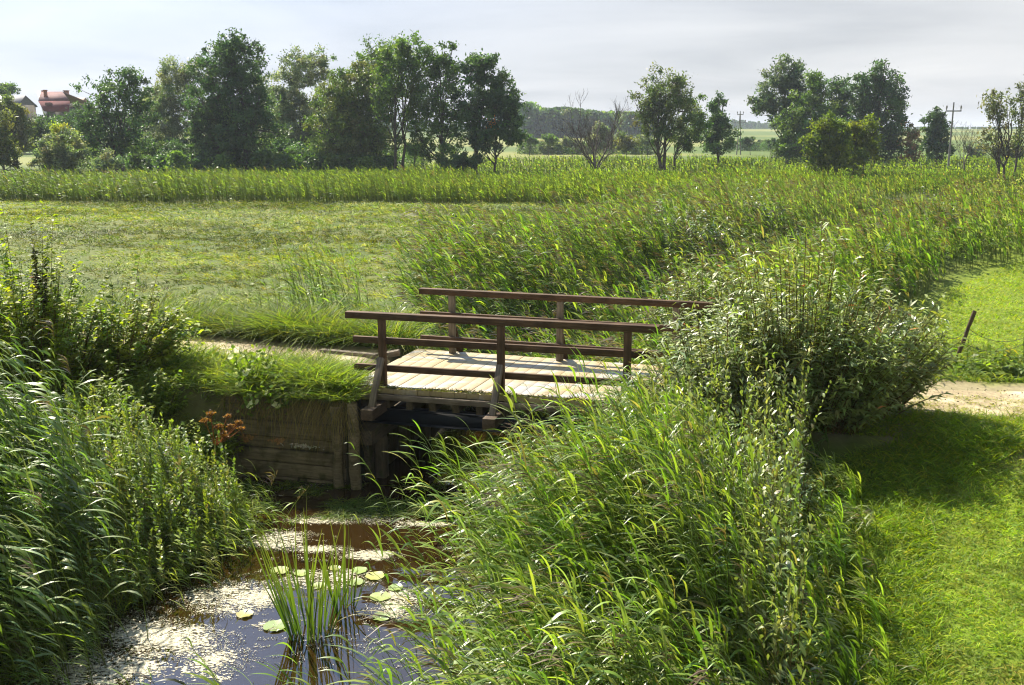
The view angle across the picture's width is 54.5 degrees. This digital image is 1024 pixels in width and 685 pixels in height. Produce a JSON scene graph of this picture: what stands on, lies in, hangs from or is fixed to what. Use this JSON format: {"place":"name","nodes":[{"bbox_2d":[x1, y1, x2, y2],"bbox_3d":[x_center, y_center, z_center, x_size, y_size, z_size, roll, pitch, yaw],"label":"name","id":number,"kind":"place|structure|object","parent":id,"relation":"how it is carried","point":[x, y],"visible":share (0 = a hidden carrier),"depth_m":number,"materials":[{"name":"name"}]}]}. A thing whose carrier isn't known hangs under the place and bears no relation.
{"place":"outdoors","nodes":[
{"label":"outdoors","id":0,"kind":"place"},
{"bbox_2d":[9,330,389,371],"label":"path","id":1,"kind":"structure","parent":0,"point":[293,349],"depth_m":18.49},
{"bbox_2d":[0,275,447,362],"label":"verge grass","id":2,"kind":"structure","parent":0,"point":[303,326],"depth_m":19.43,"materials":[{"name":"green plant"}]},
{"bbox_2d":[12,342,632,684],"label":"water","id":3,"kind":"structure","parent":0,"point":[351,626],"depth_m":12.07,"materials":[{"name":"brown liquid"}]},
{"bbox_2d":[32,517,464,684],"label":"algae film","id":4,"kind":"object","parent":3,"relation":"on","point":[175,641],"visible":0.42,"depth_m":11.13,"materials":[{"name":"plant"}]},
{"bbox_2d":[17,484,507,684],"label":"floating weed","id":5,"kind":"object","parent":3,"relation":"on","point":[227,615],"visible":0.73,"depth_m":11.31,"materials":[{"name":"plant"}]},
{"bbox_2d":[246,492,382,643],"bbox_3d":[-2.240,2.666,10.975,1.369,1.897,1.008,5,13,22],"label":"bulrush clump","id":6,"kind":"object","parent":3,"relation":"in","point":[282,608],"visible":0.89,"depth_m":10.97,"materials":[{"name":"green plant"}]},
{"bbox_2d":[294,508,409,633],"bbox_3d":[-1.976,2.614,11.392,1.932,1.394,0.850,9,15,36],"label":"bulrush clump","id":7,"kind":"object","parent":3,"relation":"in","point":[344,583],"visible":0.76,"depth_m":11.65,"materials":[{"name":"green plant"}]},
{"bbox_2d":[230,477,526,524],"bbox_3d":[-1.980,2.387,15.103,5.168,0.118,2.174,0,12,0],"label":"water weed","id":8,"kind":"object","parent":3,"relation":"on","point":[287,483],"visible":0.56,"depth_m":14.96,"materials":[{"name":"green plant"}]},
{"bbox_2d":[0,129,1023,684],"bbox_3d":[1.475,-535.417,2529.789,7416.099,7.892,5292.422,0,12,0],"label":"ground","id":9,"kind":"structure","parent":0,"point":[840,445],"depth_m":24.85,"materials":[{"name":"green plant"}]},
{"bbox_2d":[0,108,23,171],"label":"bushy tree","id":10,"kind":"object","parent":9,"relation":"on","point":[7,145],"visible":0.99,"depth_m":94.05,"materials":[{"name":"green plant"}]},
{"bbox_2d":[0,92,37,168],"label":"bushy tree","id":11,"kind":"object","parent":9,"relation":"on","point":[22,131],"visible":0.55,"depth_m":115.00,"materials":[{"name":"green plant"}]},
{"bbox_2d":[0,95,37,151],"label":"house","id":12,"kind":"structure","parent":9,"relation":"on","point":[27,102],"depth_m":194.84,"materials":[{"name":"white paint"}]},
{"bbox_2d":[26,219,51,375],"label":"flowering stem","id":13,"kind":"object","parent":9,"relation":"on","point":[36,267],"visible":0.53,"depth_m":15.78,"materials":[{"name":"green plant"}]},
{"bbox_2d":[24,112,66,152],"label":"bushy tree","id":14,"kind":"object","parent":9,"relation":"on","point":[42,125],"visible":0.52,"depth_m":131.33,"materials":[{"name":"green plant"}]},
{"bbox_2d":[26,126,91,175],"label":"shrub","id":15,"kind":"object","parent":9,"relation":"on","point":[57,155],"visible":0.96,"depth_m":89.86,"materials":[{"name":"green plant"}]},
{"bbox_2d":[37,90,88,118],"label":"house","id":16,"kind":"structure","parent":9,"relation":"on","point":[54,103],"depth_m":179.63,"materials":[{"name":"brick"}]},
{"bbox_2d":[48,120,85,171],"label":"shrub","id":17,"kind":"object","parent":9,"relation":"on","point":[56,128],"visible":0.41,"depth_m":94.23,"materials":[{"name":"green plant"}]},
{"bbox_2d":[0,314,147,684],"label":"reed bed","id":18,"kind":"object","parent":9,"relation":"on","point":[11,534],"visible":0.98,"depth_m":11.04,"materials":[{"name":"green plant"}]},
{"bbox_2d":[85,144,125,175],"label":"shrub","id":19,"kind":"object","parent":9,"relation":"on","point":[102,160],"visible":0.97,"depth_m":88.11,"materials":[{"name":"green plant"}]},
{"bbox_2d":[58,340,153,425],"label":"nettle clump","id":20,"kind":"object","parent":9,"relation":"on","point":[107,397],"visible":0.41,"depth_m":15.03,"materials":[{"name":"green plant"}]},
{"bbox_2d":[65,65,165,172],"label":"alder tree","id":21,"kind":"object","parent":9,"relation":"on","point":[119,139],"visible":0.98,"depth_m":97.02,"materials":[{"name":"green plant"}]},
{"bbox_2d":[88,394,163,453],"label":"nettle clump","id":22,"kind":"object","parent":9,"relation":"on","point":[129,416],"visible":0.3,"depth_m":14.56,"materials":[{"name":"green plant"}]},
{"bbox_2d":[0,371,290,684],"bbox_3d":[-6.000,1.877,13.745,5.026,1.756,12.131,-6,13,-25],"label":"bank grass","id":23,"kind":"structure","parent":9,"relation":"on","point":[163,540],"depth_m":12.86,"materials":[{"name":"green plant"}]},
{"bbox_2d":[0,198,143,402],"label":"leafy bush","id":24,"kind":"object","parent":23,"relation":"on","point":[66,334],"visible":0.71,"depth_m":15.98,"materials":[{"name":"green plant"}]},
{"bbox_2d":[124,135,166,161],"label":"shrub","id":25,"kind":"object","parent":9,"relation":"on","point":[155,147],"visible":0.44,"depth_m":107.40,"materials":[{"name":"green plant"}]},
{"bbox_2d":[91,249,209,382],"bbox_3d":[-6.136,-0.492,16.724,1.831,2.234,1.775,-8,14,-32],"label":"leafy bush","id":26,"kind":"object","parent":9,"relation":"on","point":[163,346],"visible":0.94,"depth_m":16.51,"materials":[{"name":"green plant"}]},
{"bbox_2d":[122,361,192,418],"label":"nettle clump","id":27,"kind":"object","parent":9,"relation":"on","point":[155,398],"visible":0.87,"depth_m":15.85,"materials":[{"name":"green plant"}]},
{"bbox_2d":[154,137,199,156],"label":"shrub","id":28,"kind":"object","parent":9,"relation":"on","point":[176,145],"visible":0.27,"depth_m":105.31,"materials":[{"name":"green plant"}]},
{"bbox_2d":[141,51,214,142],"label":"willow tree","id":29,"kind":"object","parent":9,"relation":"on","point":[169,103],"visible":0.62,"depth_m":113.98,"materials":[{"name":"green plant"}]},
{"bbox_2d":[156,419,219,471],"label":"nettle clump","id":30,"kind":"object","parent":9,"relation":"on","point":[180,432],"visible":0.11,"depth_m":15.44,"materials":[{"name":"green plant"}]},
{"bbox_2d":[190,152,230,172],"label":"shrub","id":31,"kind":"object","parent":9,"relation":"on","point":[199,162],"visible":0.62,"depth_m":98.95,"materials":[{"name":"green plant"}]},
{"bbox_2d":[70,335,357,457],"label":"track edge grass","id":32,"kind":"structure","parent":9,"relation":"on","point":[197,366],"depth_m":16.37,"materials":[{"name":"green plant"}]},
{"bbox_2d":[188,415,245,460],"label":"nettle clump","id":33,"kind":"object","parent":9,"relation":"on","point":[231,446],"visible":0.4,"depth_m":15.81,"materials":[{"name":"green plant"}]},
{"bbox_2d":[199,410,245,472],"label":"dry umbel plant","id":34,"kind":"object","parent":9,"relation":"on","point":[239,423],"visible":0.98,"depth_m":14.85,"materials":[{"name":"brown plant"}]},
{"bbox_2d":[36,624,433,684],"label":"reed bed front","id":35,"kind":"object","parent":9,"relation":"on","point":[213,676],"visible":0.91,"depth_m":7.72,"materials":[{"name":"green plant"}]},
{"bbox_2d":[176,27,294,171],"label":"tree","id":36,"kind":"object","parent":9,"relation":"on","point":[225,119],"visible":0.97,"depth_m":100.11,"materials":[{"name":"green plant"}]},
{"bbox_2d":[0,167,475,190],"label":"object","id":37,"kind":"object","parent":9,"relation":"on","point":[198,171],"visible":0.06,"depth_m":88.94,"materials":[{"name":"green plant"}]},
{"bbox_2d":[69,134,428,170],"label":"undergrowth","id":38,"kind":"object","parent":9,"relation":"on","point":[407,163],"visible":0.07,"depth_m":112.05,"materials":[{"name":"green plant"}]},
{"bbox_2d":[215,335,291,384],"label":"bindweed","id":39,"kind":"object","parent":9,"relation":"on","point":[243,369],"visible":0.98,"depth_m":15.97,"materials":[{"name":"green plant"}]},
{"bbox_2d":[124,149,404,174],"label":"undergrowth","id":40,"kind":"object","parent":9,"relation":"on","point":[289,159],"visible":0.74,"depth_m":98.58,"materials":[{"name":"green plant"}]},
{"bbox_2d":[225,387,361,489],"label":"timber bank wall","id":41,"kind":"structure","parent":9,"relation":"on","point":[287,463],"depth_m":15.87,"materials":[{"name":"brown wood"}]},
{"bbox_2d":[229,367,300,418],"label":"bindweed","id":42,"kind":"object","parent":41,"relation":"hanging from","point":[251,404],"visible":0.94,"depth_m":15.63,"materials":[{"name":"green plant"}]},
{"bbox_2d":[262,358,316,414],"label":"bindweed","id":43,"kind":"object","parent":41,"relation":"hanging from","point":[279,391],"visible":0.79,"depth_m":15.75,"materials":[{"name":"green plant"}]},
{"bbox_2d":[206,392,377,460],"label":"hanging roots","id":44,"kind":"object","parent":41,"relation":"hanging from","point":[309,411],"visible":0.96,"depth_m":15.50,"materials":[{"name":"brown plant"}]},
{"bbox_2d":[203,344,393,403],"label":"wall top grass","id":45,"kind":"structure","parent":9,"relation":"on","point":[355,381],"depth_m":15.79,"materials":[{"name":"green plant"}]},
{"bbox_2d":[261,42,337,147],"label":"willow tree","id":46,"kind":"object","parent":9,"relation":"on","point":[289,103],"visible":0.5,"depth_m":115.61,"materials":[{"name":"green plant"}]},
{"bbox_2d":[246,231,370,319],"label":"meadow edge reeds","id":47,"kind":"object","parent":9,"relation":"on","point":[318,287],"visible":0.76,"depth_m":22.43,"materials":[{"name":"green plant"}]},
{"bbox_2d":[297,51,406,163],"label":"ash tree","id":48,"kind":"object","parent":9,"relation":"on","point":[349,119],"visible":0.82,"depth_m":99.41,"materials":[{"name":"green plant"}]},
{"bbox_2d":[348,34,404,120],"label":"ash tree","id":49,"kind":"object","parent":9,"relation":"on","point":[371,54],"visible":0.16,"depth_m":102.89,"materials":[{"name":"green plant"}]},
{"bbox_2d":[368,30,431,171],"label":"ash tree","id":50,"kind":"object","parent":9,"relation":"on","point":[402,47],"visible":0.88,"depth_m":95.53,"materials":[{"name":"green plant"}]},
{"bbox_2d":[0,164,850,205],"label":"reed belt","id":51,"kind":"object","parent":9,"relation":"on","point":[410,185],"visible":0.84,"depth_m":63.71,"materials":[{"name":"green plant"}]},
{"bbox_2d":[394,40,470,171],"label":"ash tree","id":52,"kind":"object","parent":9,"relation":"on","point":[437,61],"visible":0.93,"depth_m":94.95,"materials":[{"name":"green plant"}]},
{"bbox_2d":[0,196,902,328],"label":"meadow grass","id":53,"kind":"structure","parent":9,"relation":"on","point":[249,245],"depth_m":42.22,"materials":[{"name":"green plant"}]},
{"bbox_2d":[439,150,484,171],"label":"shrub","id":54,"kind":"object","parent":9,"relation":"on","point":[463,160],"visible":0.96,"depth_m":92.29,"materials":[{"name":"green plant"}]},
{"bbox_2d":[446,48,519,174],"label":"oak tree","id":55,"kind":"object","parent":9,"relation":"on","point":[475,67],"visible":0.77,"depth_m":93.50,"materials":[{"name":"green plant"}]},
{"bbox_2d":[465,83,532,171],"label":"oak tree","id":56,"kind":"object","parent":9,"relation":"on","point":[506,123],"visible":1,"depth_m":93.43,"materials":[{"name":"green plant"}]},
{"bbox_2d":[345,287,712,480],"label":"wooden bridge","id":57,"kind":"structure","parent":9,"relation":"on","point":[386,413],"depth_m":15.79,"materials":[{"name":"brown wood"}]},
{"bbox_2d":[358,383,627,403],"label":"deck edge moss","id":58,"kind":"object","parent":57,"relation":"on","point":[472,392],"visible":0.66,"depth_m":15.46,"materials":[{"name":"green plant"}]},
{"bbox_2d":[518,101,655,137],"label":"wood","id":59,"kind":"object","parent":9,"relation":"on","point":[541,121],"visible":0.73,"depth_m":390.64,"materials":[{"name":"green plant"}]},
{"bbox_2d":[516,140,662,154],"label":"distant hedge","id":60,"kind":"object","parent":9,"relation":"on","point":[557,148],"visible":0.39,"depth_m":188.70,"materials":[{"name":"green plant"}]},
{"bbox_2d":[552,91,641,169],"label":"bare tree","id":61,"kind":"object","parent":9,"relation":"on","point":[589,142],"visible":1,"depth_m":95.52,"materials":[{"name":"grey plant"}]},
{"bbox_2d":[266,321,928,684],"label":"reed bed","id":62,"kind":"object","parent":9,"relation":"on","point":[572,546],"visible":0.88,"depth_m":7.91,"materials":[{"name":"green plant"}]},
{"bbox_2d":[581,121,617,153],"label":"shrub","id":63,"kind":"object","parent":9,"relation":"on","point":[603,138],"visible":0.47,"depth_m":170.56,"materials":[{"name":"green plant"}]},
{"bbox_2d":[613,130,643,156],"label":"shrub","id":64,"kind":"object","parent":9,"relation":"on","point":[627,143],"visible":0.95,"depth_m":161.20,"materials":[{"name":"green plant"}]},
{"bbox_2d":[370,188,954,419],"bbox_3d":[3.994,-1.628,25.695,14.876,4.304,17.306,4,13,18],"label":"reed bed behind bridge","id":65,"kind":"object","parent":9,"relation":"on","point":[547,249],"visible":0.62,"depth_m":24.79,"materials":[{"name":"green plant"}]},
{"bbox_2d":[627,60,701,171],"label":"willow tree","id":66,"kind":"object","parent":9,"relation":"on","point":[656,104],"visible":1,"depth_m":96.02,"materials":[{"name":"green plant"}]},
{"bbox_2d":[663,93,715,170],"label":"willow tree","id":67,"kind":"object","parent":9,"relation":"on","point":[693,131],"visible":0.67,"depth_m":101.42,"materials":[{"name":"green plant"}]},
{"bbox_2d":[628,199,754,264],"bbox_3d":[6.049,-3.800,33.822,4.396,2.213,3.376,0,12,0],"label":"willow shrub","id":68,"kind":"object","parent":9,"relation":"on","point":[702,236],"visible":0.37,"depth_m":33.59,"materials":[{"name":"green plant"}]},
{"bbox_2d":[370,153,1023,173],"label":"crop field","id":69,"kind":"structure","parent":9,"relation":"on","point":[650,163],"depth_m":116.07,"materials":[{"name":"green plant"}]},
{"bbox_2d":[630,231,787,361],"bbox_3d":[3.689,-0.744,17.742,3.097,2.667,2.178,0,12,0],"label":"willow bush","id":70,"kind":"object","parent":9,"relation":"on","point":[689,294],"visible":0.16,"depth_m":17.63,"materials":[{"name":"green plant"}]},
{"bbox_2d":[599,329,831,684],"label":"herbs in reeds","id":71,"kind":"object","parent":9,"relation":"on","point":[779,497],"visible":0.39,"depth_m":10.03,"materials":[{"name":"green plant"}]},
{"bbox_2d":[696,90,743,167],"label":"alder tree","id":72,"kind":"object","parent":9,"relation":"on","point":[714,142],"visible":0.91,"depth_m":114.84,"materials":[{"name":"green plant"}]},
{"bbox_2d":[616,294,829,446],"bbox_3d":[2.798,0.376,13.505,2.856,2.108,2.027,0,12,0],"label":"willow bush","id":73,"kind":"object","parent":9,"relation":"on","point":[734,377],"visible":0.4,"depth_m":13.25,"materials":[{"name":"green plant"}]},
{"bbox_2d":[667,176,790,235],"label":"willow shrub","id":74,"kind":"object","parent":9,"relation":"on","point":[767,180],"visible":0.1,"depth_m":41.15,"materials":[{"name":"green plant"}]},
{"bbox_2d":[457,168,1023,279],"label":"reed bed","id":75,"kind":"object","parent":9,"relation":"on","point":[805,201],"visible":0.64,"depth_m":39.09,"materials":[{"name":"green plant"}]},
{"bbox_2d":[458,165,1023,181],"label":"reed strip","id":76,"kind":"object","parent":9,"relation":"on","point":[740,170],"visible":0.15,"depth_m":93.42,"materials":[{"name":"green plant"}]},
{"bbox_2d":[478,167,1023,193],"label":"shaded reeds","id":77,"kind":"object","parent":9,"relation":"on","point":[866,174],"visible":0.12,"depth_m":83.51,"materials":[{"name":"green plant"}]},
{"bbox_2d":[728,139,774,150],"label":"distant hedge","id":78,"kind":"object","parent":9,"relation":"on","point":[759,145],"visible":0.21,"depth_m":222.73,"materials":[{"name":"green plant"}]},
{"bbox_2d":[728,119,777,128],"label":"distant wood","id":79,"kind":"object","parent":9,"relation":"on","point":[752,125],"visible":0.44,"depth_m":902.11,"materials":[{"name":"green plant"}]},
{"bbox_2d":[744,53,809,165],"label":"poplar tree","id":80,"kind":"object","parent":9,"relation":"on","point":[767,101],"visible":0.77,"depth_m":123.60,"materials":[{"name":"green plant"}]},
{"bbox_2d":[760,439,831,534],"bbox_3d":[3.148,1.710,11.150,0.893,1.190,0.722,3,12,13],"label":"willowherb","id":81,"kind":"object","parent":9,"relation":"on","point":[806,491],"visible":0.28,"depth_m":11.08,"materials":[{"name":"green plant"}]},
{"bbox_2d":[769,68,851,165],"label":"alder tree","id":82,"kind":"object","parent":9,"relation":"on","point":[787,145],"visible":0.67,"depth_m":119.96,"materials":[{"name":"green plant"}]},
{"bbox_2d":[658,216,973,434],"bbox_3d":[4.353,-0.342,14.125,4.417,2.914,3.068,0,12,0],"label":"willow bush","id":83,"kind":"object","parent":9,"relation":"on","point":[868,384],"visible":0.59,"depth_m":13.67,"materials":[{"name":"green plant"}]},
{"bbox_2d":[798,109,854,173],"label":"maple sapling","id":84,"kind":"object","parent":9,"relation":"on","point":[821,149],"visible":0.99,"depth_m":83.84,"materials":[{"name":"green plant"}]},
{"bbox_2d":[821,73,861,159],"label":"alder tree","id":85,"kind":"object","parent":9,"relation":"on","point":[838,84],"visible":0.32,"depth_m":125.59,"materials":[{"name":"green plant"}]},
{"bbox_2d":[840,113,885,175],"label":"maple sapling","id":86,"kind":"object","parent":9,"relation":"on","point":[862,139],"visible":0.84,"depth_m":84.91,"materials":[{"name":"green plant"}]},
{"bbox_2d":[836,58,912,166],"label":"oak tree","id":87,"kind":"object","parent":9,"relation":"on","point":[867,101],"visible":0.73,"depth_m":121.82,"materials":[{"name":"green plant"}]},
{"bbox_2d":[896,120,924,163],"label":"shrub","id":88,"kind":"object","parent":9,"relation":"on","point":[913,146],"visible":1,"depth_m":119.31,"materials":[{"name":"green plant"}]},
{"bbox_2d":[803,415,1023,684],"bbox_3d":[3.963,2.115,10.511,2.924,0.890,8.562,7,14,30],"label":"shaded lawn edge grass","id":89,"kind":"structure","parent":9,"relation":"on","point":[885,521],"depth_m":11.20,"materials":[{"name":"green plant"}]},
{"bbox_2d":[806,403,1023,444],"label":"grass verge","id":90,"kind":"structure","parent":9,"relation":"on","point":[922,419],"depth_m":13.77,"materials":[{"name":"green plant"}]},
{"bbox_2d":[826,426,1023,684],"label":"lawn grass","id":91,"kind":"structure","parent":9,"relation":"on","point":[971,624],"depth_m":10.39,"materials":[{"name":"green plant"}]},
{"bbox_2d":[845,168,1022,209],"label":"reed field","id":92,"kind":"structure","parent":9,"relation":"on","point":[906,184],"depth_m":71.50,"materials":[{"name":"green plant"}]},
{"bbox_2d":[917,106,956,164],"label":"alder tree","id":93,"kind":"object","parent":9,"relation":"on","point":[936,134],"visible":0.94,"depth_m":124.72,"materials":[{"name":"green plant"}]},
{"bbox_2d":[902,337,1023,382],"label":"verge grass","id":94,"kind":"structure","parent":9,"relation":"on","point":[964,375],"depth_m":17.12,"materials":[{"name":"green plant"}]},
{"bbox_2d":[939,310,1022,358],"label":"wire fence","id":95,"kind":"object","parent":94,"relation":"on","point":[969,324],"visible":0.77,"depth_m":18.83,"materials":[{"name":"brown wood"}]},
{"bbox_2d":[946,119,981,171],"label":"bare sapling","id":96,"kind":"object","parent":9,"relation":"on","point":[969,147],"visible":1,"depth_m":88.37,"materials":[{"name":"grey plant"}]},
{"bbox_2d":[946,336,984,375],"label":"weed clump","id":97,"kind":"object","parent":9,"relation":"on","point":[959,356],"visible":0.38,"depth_m":17.41,"materials":[{"name":"green plant"}]},
{"bbox_2d":[958,359,1013,380],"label":"weed clump","id":98,"kind":"object","parent":9,"relation":"on","point":[992,368],"visible":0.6,"depth_m":16.59,"materials":[{"name":"green plant"}]},
{"bbox_2d":[971,88,1021,183],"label":"ash tree","id":99,"kind":"object","parent":9,"relation":"on","point":[993,106],"visible":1,"depth_m":82.01,"materials":[{"name":"green plant"}]},
{"bbox_2d":[978,356,1023,382],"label":"weed clump","id":100,"kind":"object","parent":9,"relation":"on","point":[1014,370],"visible":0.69,"depth_m":16.46,"materials":[{"name":"green plant"}]},
{"bbox_2d":[1002,74,1023,176],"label":"ash tree","id":101,"kind":"object","parent":9,"relation":"on","point":[1019,137],"visible":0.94,"depth_m":87.82,"materials":[{"name":"green plant"}]},
{"bbox_2d":[0,0,1023,128],"label":"sky","id":102,"kind":"structure","parent":0,"point":[948,51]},
{"bbox_2d":[650,381,1023,418],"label":"path","id":103,"kind":"structure","parent":0,"point":[951,400],"depth_m":14.92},
{"bbox_2d":[75,328,1023,422],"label":"gravel","id":104,"kind":"structure","parent":103,"relation":"on","point":[901,410],"depth_m":15.45,"materials":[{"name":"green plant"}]},
{"bbox_2d":[925,261,1023,379],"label":"pasture grass","id":105,"kind":"structure","parent":0,"point":[1013,284],"depth_m":24.79,"materials":[{"name":"green plant"}]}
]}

